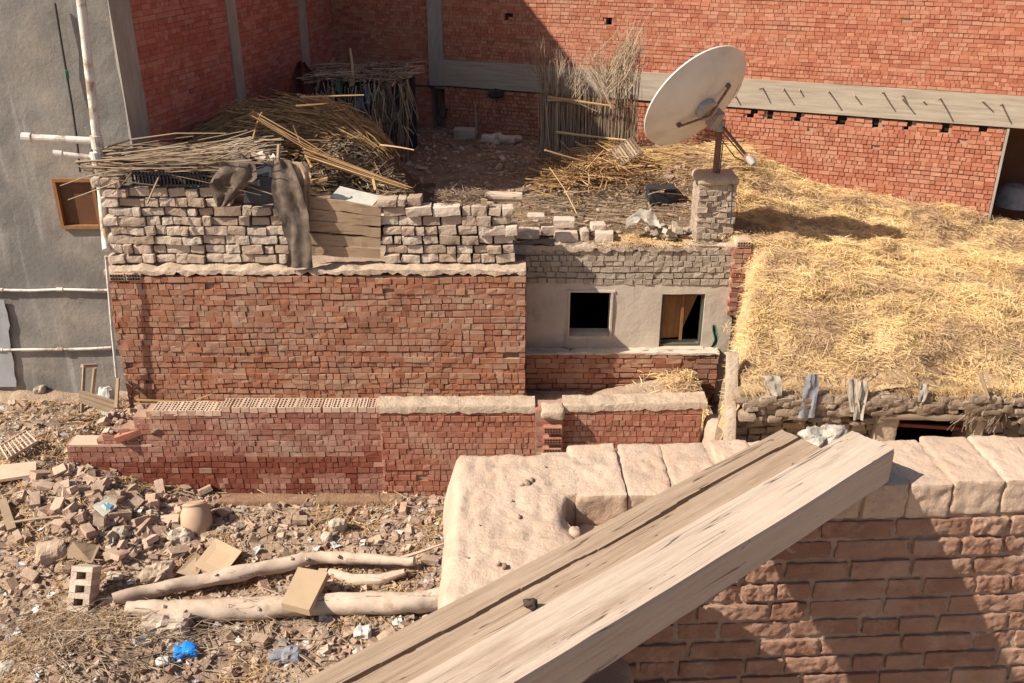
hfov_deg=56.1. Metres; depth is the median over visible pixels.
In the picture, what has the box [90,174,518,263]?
block wall
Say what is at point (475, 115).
wooden stake
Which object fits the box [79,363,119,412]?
wooden stool
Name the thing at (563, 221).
stone block
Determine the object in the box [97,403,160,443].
step rubble
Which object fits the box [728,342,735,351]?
leaning plank
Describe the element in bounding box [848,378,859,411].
pale rag
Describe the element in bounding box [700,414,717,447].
rubble stub
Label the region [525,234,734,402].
plaster room
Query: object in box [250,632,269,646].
brick
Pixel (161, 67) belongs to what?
grey building
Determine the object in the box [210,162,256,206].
hanging sack
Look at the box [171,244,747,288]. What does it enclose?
ground
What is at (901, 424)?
wooden beam
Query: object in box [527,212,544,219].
stone block
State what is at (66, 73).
cable
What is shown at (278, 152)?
post
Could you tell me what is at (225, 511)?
brick
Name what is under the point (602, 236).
stone block
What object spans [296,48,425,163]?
rag shed
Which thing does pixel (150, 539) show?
brick
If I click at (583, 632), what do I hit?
timber beam
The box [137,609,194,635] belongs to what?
plaster lump
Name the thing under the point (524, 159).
loose straw
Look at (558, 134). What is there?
reed fence
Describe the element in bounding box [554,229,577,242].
stone block
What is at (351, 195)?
sheet scrap
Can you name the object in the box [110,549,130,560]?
brick
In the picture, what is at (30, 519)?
pole
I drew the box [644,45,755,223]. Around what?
satellite dish
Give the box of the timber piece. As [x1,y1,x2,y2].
[0,497,16,532]
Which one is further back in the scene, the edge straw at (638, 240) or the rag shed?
the rag shed
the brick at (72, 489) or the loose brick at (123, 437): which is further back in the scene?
the loose brick at (123, 437)
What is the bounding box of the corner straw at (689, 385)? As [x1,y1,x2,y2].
[632,367,709,438]
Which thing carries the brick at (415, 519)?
on the ground at (54, 395)
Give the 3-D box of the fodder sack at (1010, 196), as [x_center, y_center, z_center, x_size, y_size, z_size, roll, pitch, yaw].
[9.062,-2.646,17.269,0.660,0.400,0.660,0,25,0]
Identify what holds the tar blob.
on the timber beam at (417, 648)
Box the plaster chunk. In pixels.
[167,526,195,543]
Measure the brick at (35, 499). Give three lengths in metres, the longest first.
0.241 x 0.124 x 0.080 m
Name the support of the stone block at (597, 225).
on the stone block at (602, 236)
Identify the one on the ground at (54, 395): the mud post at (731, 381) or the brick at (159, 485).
the brick at (159, 485)
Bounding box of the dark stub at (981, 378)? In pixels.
[977,370,990,398]
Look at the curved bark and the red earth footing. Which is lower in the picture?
the curved bark
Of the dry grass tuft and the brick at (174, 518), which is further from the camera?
the dry grass tuft
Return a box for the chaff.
[0,397,443,682]
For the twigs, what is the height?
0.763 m
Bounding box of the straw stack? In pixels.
[635,134,767,181]
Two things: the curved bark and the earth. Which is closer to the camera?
the curved bark
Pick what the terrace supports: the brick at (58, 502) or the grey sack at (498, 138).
the grey sack at (498, 138)
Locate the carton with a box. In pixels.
[93,497,116,515]
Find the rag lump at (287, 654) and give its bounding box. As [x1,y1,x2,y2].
[267,645,301,664]
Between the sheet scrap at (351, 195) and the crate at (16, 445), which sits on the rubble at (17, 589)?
the crate at (16, 445)
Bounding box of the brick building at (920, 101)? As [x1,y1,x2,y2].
[331,0,1023,224]
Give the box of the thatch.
[60,129,286,199]
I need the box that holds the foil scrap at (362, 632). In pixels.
[353,624,371,639]
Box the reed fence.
[508,8,657,159]
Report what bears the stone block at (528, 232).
on the terrace
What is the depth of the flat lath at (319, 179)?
13.83 m
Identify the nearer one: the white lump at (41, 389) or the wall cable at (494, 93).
the white lump at (41, 389)
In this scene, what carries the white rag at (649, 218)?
on the mud lumps at (664, 232)
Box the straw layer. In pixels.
[689,161,1023,439]
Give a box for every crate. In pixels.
[0,430,37,459]
[610,136,643,165]
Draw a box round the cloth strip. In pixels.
[291,161,310,218]
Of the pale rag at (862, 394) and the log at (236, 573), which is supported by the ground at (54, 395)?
the log at (236, 573)
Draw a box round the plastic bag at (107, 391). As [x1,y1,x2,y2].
[98,385,118,416]
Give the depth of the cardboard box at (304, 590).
10.82 m
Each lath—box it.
[134,402,157,404]
[136,399,182,401]
[192,393,211,400]
[310,177,327,182]
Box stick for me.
[146,162,165,203]
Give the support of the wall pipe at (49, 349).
attached to the grey building at (161, 67)
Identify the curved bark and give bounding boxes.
[328,568,405,585]
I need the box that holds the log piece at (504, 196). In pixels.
[487,191,521,201]
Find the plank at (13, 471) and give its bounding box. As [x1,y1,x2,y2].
[0,461,36,481]
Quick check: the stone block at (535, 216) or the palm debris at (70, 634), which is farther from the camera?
the stone block at (535, 216)
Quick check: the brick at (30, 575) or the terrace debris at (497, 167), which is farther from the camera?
the terrace debris at (497, 167)
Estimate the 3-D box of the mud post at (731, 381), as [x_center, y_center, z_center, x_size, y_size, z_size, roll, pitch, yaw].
[2.729,0.845,11.994,0.161,1.290,0.812,3,25,6]
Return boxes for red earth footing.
[216,493,403,507]
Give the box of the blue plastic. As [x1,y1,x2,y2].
[173,641,197,660]
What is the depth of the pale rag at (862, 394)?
11.71 m
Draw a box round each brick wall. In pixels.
[66,391,707,496]
[104,254,526,411]
[438,435,1023,682]
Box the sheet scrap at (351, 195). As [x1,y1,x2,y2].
[330,186,377,205]
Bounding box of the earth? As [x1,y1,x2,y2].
[526,372,712,439]
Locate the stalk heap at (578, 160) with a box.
[523,130,692,213]
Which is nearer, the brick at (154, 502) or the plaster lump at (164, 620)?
the plaster lump at (164, 620)
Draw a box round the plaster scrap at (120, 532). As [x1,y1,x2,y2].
[108,526,127,536]
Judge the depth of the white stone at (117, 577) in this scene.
11.17 m
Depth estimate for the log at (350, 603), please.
10.74 m
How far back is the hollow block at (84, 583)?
10.74 m
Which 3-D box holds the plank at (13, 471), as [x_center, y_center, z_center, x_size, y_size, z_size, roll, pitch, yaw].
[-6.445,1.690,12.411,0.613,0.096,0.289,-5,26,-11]
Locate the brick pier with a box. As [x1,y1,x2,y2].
[726,235,752,342]
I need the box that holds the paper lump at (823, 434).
[797,424,848,446]
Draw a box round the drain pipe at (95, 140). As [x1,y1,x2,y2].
[20,0,117,380]
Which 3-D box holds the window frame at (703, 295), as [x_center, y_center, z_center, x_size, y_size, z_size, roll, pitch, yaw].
[2.646,-0.347,15.020,0.665,0.905,0.064,0,25,0]
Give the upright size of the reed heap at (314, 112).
1.770 m
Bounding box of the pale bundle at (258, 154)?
[248,149,274,163]
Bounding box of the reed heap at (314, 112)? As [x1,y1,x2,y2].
[169,88,413,193]
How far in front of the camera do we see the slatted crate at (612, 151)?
16.11 m
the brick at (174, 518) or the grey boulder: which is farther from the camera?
the brick at (174, 518)
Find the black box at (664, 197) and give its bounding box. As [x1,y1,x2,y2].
[645,183,677,205]
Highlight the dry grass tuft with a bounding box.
[435,184,490,206]
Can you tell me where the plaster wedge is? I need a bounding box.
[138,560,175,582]
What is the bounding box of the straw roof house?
[715,376,1023,442]
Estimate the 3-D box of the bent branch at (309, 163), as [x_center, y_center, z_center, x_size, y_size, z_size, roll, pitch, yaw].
[-3.098,-2.910,14.336,0.101,0.574,0.527,-18,30,-33]
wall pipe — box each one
[0,288,106,291]
[0,346,111,351]
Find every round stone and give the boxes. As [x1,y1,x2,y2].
[320,531,332,543]
[328,517,346,534]
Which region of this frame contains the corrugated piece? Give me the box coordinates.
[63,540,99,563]
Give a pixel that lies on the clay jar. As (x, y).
(196, 517)
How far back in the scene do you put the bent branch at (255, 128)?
14.22 m
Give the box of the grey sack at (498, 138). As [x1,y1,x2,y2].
[480,132,522,144]
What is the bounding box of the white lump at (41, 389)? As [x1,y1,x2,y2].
[33,385,45,393]
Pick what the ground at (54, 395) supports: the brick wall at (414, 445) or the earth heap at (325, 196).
the brick wall at (414, 445)
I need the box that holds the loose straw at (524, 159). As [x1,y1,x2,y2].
[321,127,696,236]
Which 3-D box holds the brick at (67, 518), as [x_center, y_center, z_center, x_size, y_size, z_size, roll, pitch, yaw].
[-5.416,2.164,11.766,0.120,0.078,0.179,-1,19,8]
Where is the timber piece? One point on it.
(7, 516)
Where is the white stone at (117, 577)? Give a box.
[106,571,122,581]
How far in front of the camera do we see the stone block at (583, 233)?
14.54 m
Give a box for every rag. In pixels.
[271,159,312,267]
[626,208,660,232]
[711,324,718,347]
[764,375,781,396]
[798,374,818,418]
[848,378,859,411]
[853,380,867,420]
[918,384,928,401]
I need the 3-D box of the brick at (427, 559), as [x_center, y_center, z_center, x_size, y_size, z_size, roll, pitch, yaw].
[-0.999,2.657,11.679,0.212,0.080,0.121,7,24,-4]
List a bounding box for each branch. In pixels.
[251,112,261,145]
[292,125,312,168]
[400,542,443,556]
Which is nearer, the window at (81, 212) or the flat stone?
the window at (81, 212)
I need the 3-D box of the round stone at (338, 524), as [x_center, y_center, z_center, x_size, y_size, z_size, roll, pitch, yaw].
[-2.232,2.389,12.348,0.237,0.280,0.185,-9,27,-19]
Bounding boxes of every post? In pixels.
[276,145,280,159]
[723,351,738,439]
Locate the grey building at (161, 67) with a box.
[0,0,335,393]
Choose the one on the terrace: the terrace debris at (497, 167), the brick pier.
the terrace debris at (497, 167)
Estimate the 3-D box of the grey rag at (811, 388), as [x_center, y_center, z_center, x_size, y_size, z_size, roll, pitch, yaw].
[3.619,0.668,11.707,0.213,0.576,0.088,0,25,0]
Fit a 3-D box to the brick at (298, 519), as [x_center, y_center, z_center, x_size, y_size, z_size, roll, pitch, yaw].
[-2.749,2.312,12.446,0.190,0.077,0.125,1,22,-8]
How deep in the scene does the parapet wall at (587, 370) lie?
15.12 m
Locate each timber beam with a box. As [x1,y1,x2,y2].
[299,429,820,682]
[407,431,893,682]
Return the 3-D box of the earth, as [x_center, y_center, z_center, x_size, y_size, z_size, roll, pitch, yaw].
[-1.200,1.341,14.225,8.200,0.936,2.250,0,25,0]
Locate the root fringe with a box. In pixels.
[947,411,1006,433]
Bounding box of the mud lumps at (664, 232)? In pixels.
[644,221,689,240]
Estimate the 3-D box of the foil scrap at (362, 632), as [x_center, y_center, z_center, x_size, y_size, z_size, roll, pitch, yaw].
[-1.647,3.200,10.584,0.202,0.106,0.193,0,25,0]
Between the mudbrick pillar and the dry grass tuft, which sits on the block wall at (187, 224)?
the dry grass tuft
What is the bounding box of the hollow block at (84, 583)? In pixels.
[67,564,101,611]
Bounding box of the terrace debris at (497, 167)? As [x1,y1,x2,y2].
[319,128,694,237]
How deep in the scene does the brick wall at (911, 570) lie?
3.01 m
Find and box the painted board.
[244,162,274,203]
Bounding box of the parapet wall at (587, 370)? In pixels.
[526,347,719,408]
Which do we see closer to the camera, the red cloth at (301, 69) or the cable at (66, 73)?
the cable at (66, 73)
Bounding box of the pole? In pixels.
[4,515,59,524]
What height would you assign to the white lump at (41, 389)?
0.138 m
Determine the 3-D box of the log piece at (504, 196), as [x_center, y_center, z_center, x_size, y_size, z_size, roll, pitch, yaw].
[-0.110,-2.120,14.018,0.515,0.155,0.145,0,25,0]
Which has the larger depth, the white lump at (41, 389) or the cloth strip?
the white lump at (41, 389)
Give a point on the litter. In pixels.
(284, 641)
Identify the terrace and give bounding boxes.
[309,125,721,246]
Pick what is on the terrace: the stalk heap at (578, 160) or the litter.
the stalk heap at (578, 160)
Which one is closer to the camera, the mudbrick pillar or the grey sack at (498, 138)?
the mudbrick pillar
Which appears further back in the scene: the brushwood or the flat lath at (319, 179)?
the brushwood
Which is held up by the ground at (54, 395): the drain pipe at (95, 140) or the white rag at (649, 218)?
the drain pipe at (95, 140)
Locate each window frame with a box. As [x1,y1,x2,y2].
[659,294,704,345]
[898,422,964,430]
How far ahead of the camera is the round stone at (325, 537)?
12.11 m
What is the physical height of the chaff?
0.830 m
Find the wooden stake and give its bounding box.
[474,103,477,134]
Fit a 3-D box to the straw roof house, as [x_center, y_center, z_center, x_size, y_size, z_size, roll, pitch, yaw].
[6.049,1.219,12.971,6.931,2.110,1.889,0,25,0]
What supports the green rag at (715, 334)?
attached to the plaster room
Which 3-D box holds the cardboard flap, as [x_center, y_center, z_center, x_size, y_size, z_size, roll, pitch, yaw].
[-3.856,2.684,11.556,0.237,0.103,0.349,2,25,5]
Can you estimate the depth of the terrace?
16.55 m
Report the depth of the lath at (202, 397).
13.68 m
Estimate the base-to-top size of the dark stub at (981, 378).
0.351 m
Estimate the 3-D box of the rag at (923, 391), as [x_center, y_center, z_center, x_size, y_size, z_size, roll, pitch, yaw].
[5.017,0.626,11.699,0.129,0.222,0.074,0,25,0]
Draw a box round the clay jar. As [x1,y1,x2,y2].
[180,500,212,535]
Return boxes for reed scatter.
[502,180,692,232]
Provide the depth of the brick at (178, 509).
12.48 m
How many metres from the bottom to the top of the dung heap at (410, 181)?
1.501 m
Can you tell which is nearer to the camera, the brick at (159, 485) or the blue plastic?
the blue plastic
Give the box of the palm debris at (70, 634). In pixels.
[0,570,332,682]
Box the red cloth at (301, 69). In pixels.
[289,61,323,99]
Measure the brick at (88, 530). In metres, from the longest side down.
0.232 x 0.124 x 0.078 m
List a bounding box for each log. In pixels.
[111,551,415,602]
[124,587,438,621]
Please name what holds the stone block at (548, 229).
on the terrace
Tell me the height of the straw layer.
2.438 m
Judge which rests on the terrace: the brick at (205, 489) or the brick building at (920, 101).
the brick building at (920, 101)
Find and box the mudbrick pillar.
[689,169,738,242]
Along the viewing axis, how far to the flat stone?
19.08 m
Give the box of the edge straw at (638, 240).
[588,233,716,247]
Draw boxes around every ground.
[0,389,718,682]
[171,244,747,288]
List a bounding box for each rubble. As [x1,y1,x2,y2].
[0,398,444,682]
[0,456,253,606]
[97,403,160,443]
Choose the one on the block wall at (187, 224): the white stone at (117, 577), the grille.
the grille
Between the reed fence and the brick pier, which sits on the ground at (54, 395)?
the brick pier
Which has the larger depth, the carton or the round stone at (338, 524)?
the round stone at (338, 524)
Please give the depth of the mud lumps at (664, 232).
14.59 m
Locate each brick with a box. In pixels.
[19,567,39,582]
[30,491,40,508]
[36,480,53,491]
[50,497,65,510]
[52,463,66,474]
[61,512,77,523]
[66,485,78,493]
[80,523,95,537]
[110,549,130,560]
[114,430,141,443]
[126,484,138,491]
[130,515,149,524]
[141,534,158,545]
[145,498,158,506]
[154,478,165,493]
[160,514,179,523]
[174,505,181,512]
[197,484,212,495]
[217,506,232,517]
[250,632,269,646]
[292,515,307,524]
[376,630,387,640]
[408,515,421,524]
[421,554,438,565]
[481,198,486,208]
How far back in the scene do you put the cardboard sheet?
11.67 m
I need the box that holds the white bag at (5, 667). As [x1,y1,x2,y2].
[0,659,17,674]
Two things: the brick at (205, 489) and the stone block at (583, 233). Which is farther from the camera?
the stone block at (583, 233)
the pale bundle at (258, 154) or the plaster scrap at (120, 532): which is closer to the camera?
the plaster scrap at (120, 532)
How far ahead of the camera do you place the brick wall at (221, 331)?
14.27 m
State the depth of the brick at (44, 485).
12.12 m
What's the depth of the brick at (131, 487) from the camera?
12.58 m
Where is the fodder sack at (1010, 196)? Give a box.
[994,183,1023,210]
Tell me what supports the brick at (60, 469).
on the brick rubble at (121, 501)
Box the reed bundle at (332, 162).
[248,110,413,191]
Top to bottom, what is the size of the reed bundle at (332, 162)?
1.048 m
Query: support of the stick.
on the thatch
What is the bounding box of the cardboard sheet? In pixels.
[194,538,241,571]
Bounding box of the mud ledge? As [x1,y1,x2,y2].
[582,657,633,682]
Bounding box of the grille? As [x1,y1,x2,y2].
[127,171,209,186]
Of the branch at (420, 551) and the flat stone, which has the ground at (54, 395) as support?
the branch at (420, 551)
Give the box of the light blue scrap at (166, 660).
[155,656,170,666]
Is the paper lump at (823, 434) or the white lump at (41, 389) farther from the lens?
the white lump at (41, 389)
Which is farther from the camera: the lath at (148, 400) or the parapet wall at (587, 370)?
the parapet wall at (587, 370)
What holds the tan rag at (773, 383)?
hanging from the straw roof house
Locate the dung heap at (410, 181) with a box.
[172,120,435,205]
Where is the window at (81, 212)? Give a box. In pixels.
[51,178,99,228]
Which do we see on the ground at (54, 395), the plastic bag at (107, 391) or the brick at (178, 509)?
the plastic bag at (107, 391)
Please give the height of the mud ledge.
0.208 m
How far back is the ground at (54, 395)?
11.36 m
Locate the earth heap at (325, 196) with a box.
[311,195,382,214]
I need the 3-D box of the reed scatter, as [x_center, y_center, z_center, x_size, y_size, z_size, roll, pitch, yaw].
[1.604,-2.199,15.486,3.645,0.429,1.737,0,25,0]
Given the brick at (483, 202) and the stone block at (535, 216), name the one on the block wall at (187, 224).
the brick at (483, 202)
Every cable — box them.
[54,3,80,171]
[415,85,503,118]
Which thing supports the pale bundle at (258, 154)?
on the thatch
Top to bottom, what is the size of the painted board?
0.620 m
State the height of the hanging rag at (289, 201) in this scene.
1.510 m
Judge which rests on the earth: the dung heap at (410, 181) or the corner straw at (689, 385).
the corner straw at (689, 385)
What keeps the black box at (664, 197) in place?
on the terrace
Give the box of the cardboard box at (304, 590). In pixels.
[281,567,328,615]
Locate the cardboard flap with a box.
[176,552,200,574]
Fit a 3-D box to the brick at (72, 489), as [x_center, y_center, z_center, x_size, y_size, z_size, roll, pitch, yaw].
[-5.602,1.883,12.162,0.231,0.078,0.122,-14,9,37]
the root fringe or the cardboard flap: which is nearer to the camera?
the cardboard flap
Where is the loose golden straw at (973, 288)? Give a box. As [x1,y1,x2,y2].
[670,144,1023,424]
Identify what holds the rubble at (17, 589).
on the ground at (54, 395)
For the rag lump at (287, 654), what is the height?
0.144 m
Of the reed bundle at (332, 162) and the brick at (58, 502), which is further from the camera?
the reed bundle at (332, 162)
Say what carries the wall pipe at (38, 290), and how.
attached to the grey building at (161, 67)
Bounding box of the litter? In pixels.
[0,402,444,682]
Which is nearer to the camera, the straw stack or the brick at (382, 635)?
the brick at (382, 635)
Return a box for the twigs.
[0,395,445,682]
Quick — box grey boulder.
[34,539,66,566]
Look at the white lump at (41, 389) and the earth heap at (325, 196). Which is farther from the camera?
the white lump at (41, 389)
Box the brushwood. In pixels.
[256,121,414,203]
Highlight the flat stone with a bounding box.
[453,126,476,139]
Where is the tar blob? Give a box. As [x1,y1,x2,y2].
[523,598,537,611]
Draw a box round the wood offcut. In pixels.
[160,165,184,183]
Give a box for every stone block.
[513,227,538,238]
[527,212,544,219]
[540,222,563,235]
[553,216,574,227]
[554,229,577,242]
[579,227,588,240]
[590,221,605,230]
[595,230,612,242]
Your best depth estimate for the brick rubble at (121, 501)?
12.01 m
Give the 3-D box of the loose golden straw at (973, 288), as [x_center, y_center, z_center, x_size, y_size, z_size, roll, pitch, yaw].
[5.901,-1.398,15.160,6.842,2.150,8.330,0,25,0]

